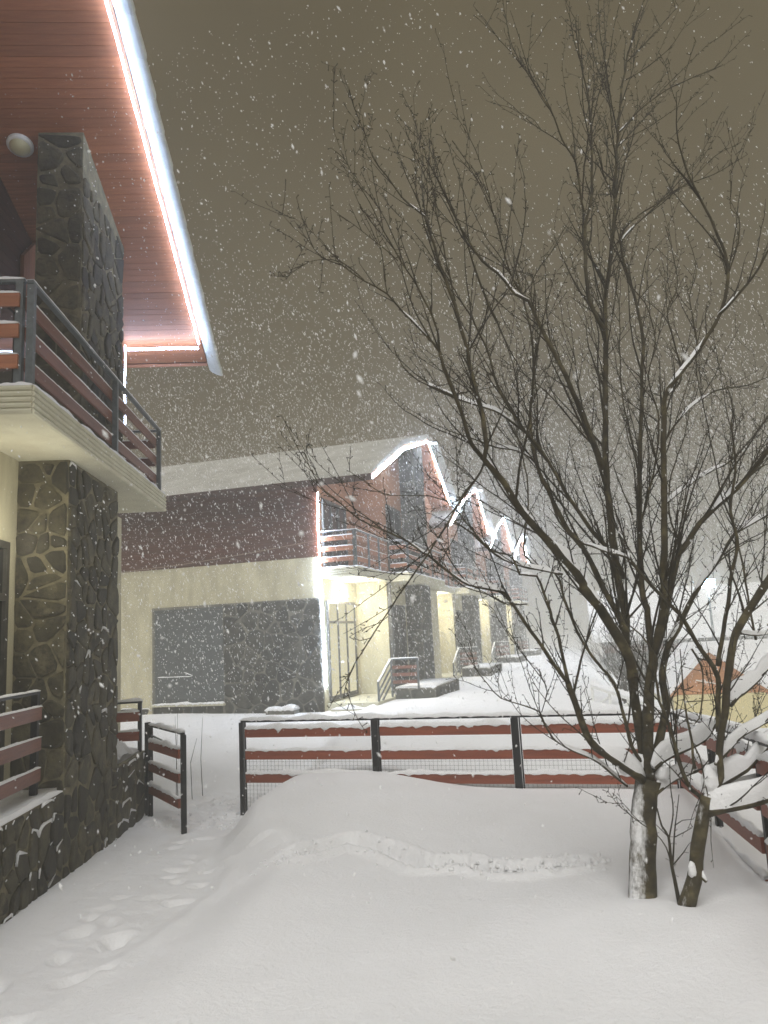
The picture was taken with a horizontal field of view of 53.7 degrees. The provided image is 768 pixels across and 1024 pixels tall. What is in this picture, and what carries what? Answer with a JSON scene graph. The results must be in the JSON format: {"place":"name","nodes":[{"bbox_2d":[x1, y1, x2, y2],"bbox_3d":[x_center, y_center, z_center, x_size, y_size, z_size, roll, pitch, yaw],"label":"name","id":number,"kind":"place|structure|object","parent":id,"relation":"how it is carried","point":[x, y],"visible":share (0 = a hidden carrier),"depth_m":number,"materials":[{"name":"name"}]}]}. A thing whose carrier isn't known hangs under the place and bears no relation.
{"place":"outdoors","nodes":[
{"label":"outdoors","id":0,"kind":"place"},
{"bbox_2d":[0,628,767,1023],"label":"ground","id":1,"kind":"structure","parent":0,"point":[166,942],"depth_m":5.68,"materials":[{"name":"white snow"}]},
{"bbox_2d":[0,0,222,923],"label":"chalet","id":2,"kind":"object","parent":1,"relation":"on","point":[47,47],"visible":0.95,"depth_m":8.52,"materials":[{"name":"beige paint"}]},
{"bbox_2d":[0,540,9,781],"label":"door","id":3,"kind":"structure","parent":2,"relation":"in","point":[4,545],"depth_m":7.40,"materials":[{"name":"black glass"}]},
{"bbox_2d":[0,289,14,383],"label":"window","id":4,"kind":"structure","parent":2,"relation":"in","point":[6,313],"depth_m":9.38,"materials":[{"name":"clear glass"}]},
{"bbox_2d":[124,345,125,424],"bbox_3d":[-4.181,-1.995,12.252,0.031,1.469,0.024,-11,-12,40],"label":"led light strip","id":5,"kind":"object","parent":2,"relation":"attached to","point":[124,381],"visible":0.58,"depth_m":12.28,"materials":[{"name":"white plastic"}]},
{"bbox_2d":[105,0,198,343],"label":"led light strip","id":6,"kind":"object","parent":2,"relation":"attached to","point":[115,34],"visible":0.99,"depth_m":9.18,"materials":[{"name":"white plastic"}]},
{"bbox_2d":[125,347,197,350],"bbox_3d":[-3.620,-2.664,12.379,1.166,0.046,0.045,-2,-9,-4],"label":"led light strip","id":7,"kind":"object","parent":2,"relation":"attached to","point":[143,349],"visible":1,"depth_m":12.36,"materials":[{"name":"white plastic"}]},
{"bbox_2d":[145,722,150,815],"bbox_3d":[-3.302,3.789,10.608,0.060,1.650,0.060,-6,-10,16],"label":"gate post","id":8,"kind":"object","parent":1,"relation":"on","point":[146,769],"visible":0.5,"depth_m":10.61,"materials":[{"name":"black metal"}]},
{"bbox_2d":[148,722,186,833],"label":"gate","id":9,"kind":"structure","parent":8,"relation":"attached to","point":[165,747],"depth_m":9.77,"materials":[{"name":"brown wood"}]},
{"bbox_2d":[175,711,202,798],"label":"dry stalks","id":10,"kind":"object","parent":1,"relation":"on","point":[190,764],"visible":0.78,"depth_m":11.49,"materials":[{"name":"brown plant"}]},
{"bbox_2d":[118,434,461,714],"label":"row house","id":11,"kind":"structure","parent":1,"relation":"on","point":[250,700],"depth_m":21.23,"materials":[{"name":"beige paint"}]},
{"bbox_2d":[151,607,225,706],"bbox_3d":[-5.406,4.003,20.953,2.240,2.653,0.179,-6,-10,16],"label":"window","id":12,"kind":"structure","parent":11,"relation":"in","point":[182,692],"depth_m":20.97,"materials":[{"name":"paint"}]},
{"bbox_2d":[125,540,316,571],"bbox_3d":[-6.408,1.415,21.632,9.691,0.448,0.014,-6,-10,16],"label":"cable","id":13,"kind":"object","parent":11,"relation":"attached to","point":[223,557],"visible":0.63,"depth_m":21.03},
{"bbox_2d":[317,493,326,686],"bbox_3d":[-1.653,2.007,20.147,0.118,5.153,0.051,-6,-10,16],"label":"led light strip","id":14,"kind":"object","parent":11,"relation":"attached to","point":[321,591],"visible":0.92,"depth_m":20.12,"materials":[{"name":"white plastic"}]},
{"bbox_2d":[321,498,348,566],"bbox_3d":[-1.389,0.667,21.631,0.056,1.860,1.950,-6,-10,16],"label":"window","id":15,"kind":"structure","parent":11,"relation":"in","point":[328,514],"depth_m":21.52,"materials":[{"name":"grey glass"}]},
{"bbox_2d":[326,600,358,700],"bbox_3d":[-1.152,3.855,21.381,0.056,2.650,2.300,-6,-10,16],"label":"door","id":16,"kind":"structure","parent":11,"relation":"in","point":[334,633],"depth_m":21.27,"materials":[{"name":"beige glass"}]},
{"bbox_2d":[385,504,403,571],"bbox_3d":[0.339,0.881,24.113,0.056,2.060,1.600,-6,-10,16],"label":"window","id":17,"kind":"structure","parent":11,"relation":"in","point":[396,526],"depth_m":24.12,"materials":[{"name":"grey glass"}]},
{"bbox_2d":[392,605,408,686],"bbox_3d":[0.491,4.147,23.535,0.056,2.500,1.600,-6,-10,16],"label":"door","id":18,"kind":"structure","parent":11,"relation":"in","point":[398,650],"depth_m":23.61,"materials":[{"name":"grey glass"}]},
{"bbox_2d":[373,441,449,502],"bbox_3d":[1.119,-1.410,24.744,0.066,2.569,10.413,-5,-10,16],"label":"led light strip","id":19,"kind":"object","parent":11,"relation":"attached to","point":[408,448],"visible":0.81,"depth_m":24.21,"materials":[{"name":"white plastic"}]},
{"bbox_2d":[142,793,609,878],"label":"snow clumps","id":20,"kind":"object","parent":1,"relation":"on","point":[588,865],"visible":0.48,"depth_m":6.51,"materials":[{"name":"white snow"}]},
{"bbox_2d":[239,707,682,815],"bbox_3d":[0.755,3.364,9.487,5.635,1.725,0.098,-6,-10,16],"label":"fence","id":21,"kind":"object","parent":1,"relation":"on","point":[377,730],"visible":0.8,"depth_m":9.53,"materials":[{"name":"brown wood"}]},
{"bbox_2d":[429,484,501,678],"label":"row house","id":22,"kind":"structure","parent":1,"relation":"on","point":[470,623],"depth_m":32.94,"materials":[{"name":"paint"}]},
{"bbox_2d":[450,538,460,586],"bbox_3d":[3.170,2.276,33.602,0.056,2.060,1.600,-6,-10,16],"label":"window","id":23,"kind":"structure","parent":22,"relation":"in","point":[453,552],"depth_m":33.53,"materials":[{"name":"grey glass"}]},
{"bbox_2d":[456,610,465,668],"bbox_3d":[3.321,5.542,33.024,0.056,2.500,1.600,-6,-10,16],"label":"door","id":24,"kind":"structure","parent":22,"relation":"in","point":[460,625],"depth_m":33.18,"materials":[{"name":"grey glass"}]},
{"bbox_2d":[450,489,488,533],"bbox_3d":[3.952,-0.021,34.235,0.080,2.575,10.412,-5,-10,16],"label":"led light strip","id":25,"kind":"object","parent":22,"relation":"attached to","point":[482,512],"visible":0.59,"depth_m":36.48,"materials":[{"name":"white plastic"}]},
{"bbox_2d":[231,0,767,898],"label":"tree","id":26,"kind":"object","parent":1,"relation":"on","point":[645,768],"visible":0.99,"depth_m":5.72,"materials":[{"name":"brown plant"}]},
{"bbox_2d":[475,513,525,662],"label":"row house","id":27,"kind":"structure","parent":1,"relation":"on","point":[497,641],"depth_m":42.55,"materials":[{"name":"beige paint"}]},
{"bbox_2d":[486,558,493,594],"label":"window","id":28,"kind":"structure","parent":27,"relation":"in","point":[488,564],"depth_m":42.96,"materials":[{"name":"grey glass"}]},
{"bbox_2d":[491,613,497,657],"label":"door","id":29,"kind":"structure","parent":27,"relation":"in","point":[493,627],"depth_m":42.95,"materials":[{"name":"grey glass"}]},
{"bbox_2d":[491,519,512,550],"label":"led light strip","id":30,"kind":"object","parent":27,"relation":"attached to","point":[507,530],"visible":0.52,"depth_m":45.75,"materials":[{"name":"white plastic"}]},
{"bbox_2d":[503,532,541,655],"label":"row house","id":31,"kind":"structure","parent":1,"relation":"on","point":[513,574],"depth_m":52.85,"materials":[{"name":"paint"}]},
{"bbox_2d":[509,570,513,599],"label":"window","id":32,"kind":"structure","parent":31,"relation":"in","point":[510,571],"depth_m":52.57,"materials":[{"name":"grey glass"}]},
{"bbox_2d":[513,615,517,642],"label":"door","id":33,"kind":"structure","parent":31,"relation":"in","point":[515,629],"depth_m":52.48,"materials":[{"name":"grey glass"}]},
{"bbox_2d":[618,648,626,703],"bbox_3d":[7.855,5.942,24.710,0.160,3.000,0.160,-6,-10,16],"label":"gate post","id":34,"kind":"object","parent":1,"relation":"on","point":[623,672],"visible":0.07,"depth_m":24.74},
{"bbox_2d":[590,681,661,706],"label":"snow","id":35,"kind":"structure","parent":1,"relation":"on","point":[609,690],"depth_m":19.15,"materials":[{"name":"snow"}]},
{"bbox_2d":[571,610,689,705],"bbox_3d":[7.250,4.290,22.416,3.273,3.383,3.147,-1,-9,-13],"label":"bush","id":36,"kind":"object","parent":1,"relation":"on","point":[623,687],"visible":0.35,"depth_m":22.30,"materials":[{"name":"grey plant"}]},
{"bbox_2d":[547,283,767,906],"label":"tree","id":37,"kind":"object","parent":1,"relation":"on","point":[727,787],"visible":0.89,"depth_m":5.36,"materials":[{"name":"brown plant"}]},
{"bbox_2d":[655,760,694,901],"bbox_3d":[2.019,2.200,5.249,0.284,0.943,0.073,-2,-9,-5],"label":"sapling","id":38,"kind":"object","parent":1,"relation":"on","point":[671,859],"visible":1,"depth_m":5.24,"materials":[{"name":"brown plant"}]},
{"bbox_2d":[587,582,767,685],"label":"lodge","id":39,"kind":"structure","parent":1,"relation":"on","point":[707,612],"depth_m":46.83,"materials":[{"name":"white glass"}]},
{"bbox_2d":[625,659,644,681],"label":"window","id":40,"kind":"structure","parent":39,"relation":"in","point":[636,659],"depth_m":46.34,"materials":[{"name":"grey glass"}]},
{"bbox_2d":[701,578,715,640],"bbox_3d":[17.095,7.277,39.138,0.760,7.660,0.255,-6,-10,16],"label":"floodlight","id":41,"kind":"object","parent":1,"relation":"on","point":[712,583],"visible":0.39,"depth_m":39.52,"materials":[{"name":"grey metal"}]},
{"bbox_2d":[654,639,767,727],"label":"cabin","id":42,"kind":"object","parent":1,"relation":"on","point":[746,701],"visible":0.44,"depth_m":25.27,"materials":[{"name":"beige paint"}]},
{"bbox_2d":[674,709,767,880],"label":"fence","id":43,"kind":"object","parent":1,"relation":"on","point":[741,826],"visible":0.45,"depth_m":5.95,"materials":[{"name":"brown wood"}]},
{"bbox_2d":[1,0,767,983],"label":"falling snow","id":44,"kind":"structure","parent":0,"point":[351,498],"depth_m":18.63,"materials":[{"name":"white snow"}]},
{"bbox_2d":[122,0,767,630],"label":"sky","id":45,"kind":"structure","parent":0,"point":[168,28],"materials":[{"name":"grey"}]}
]}

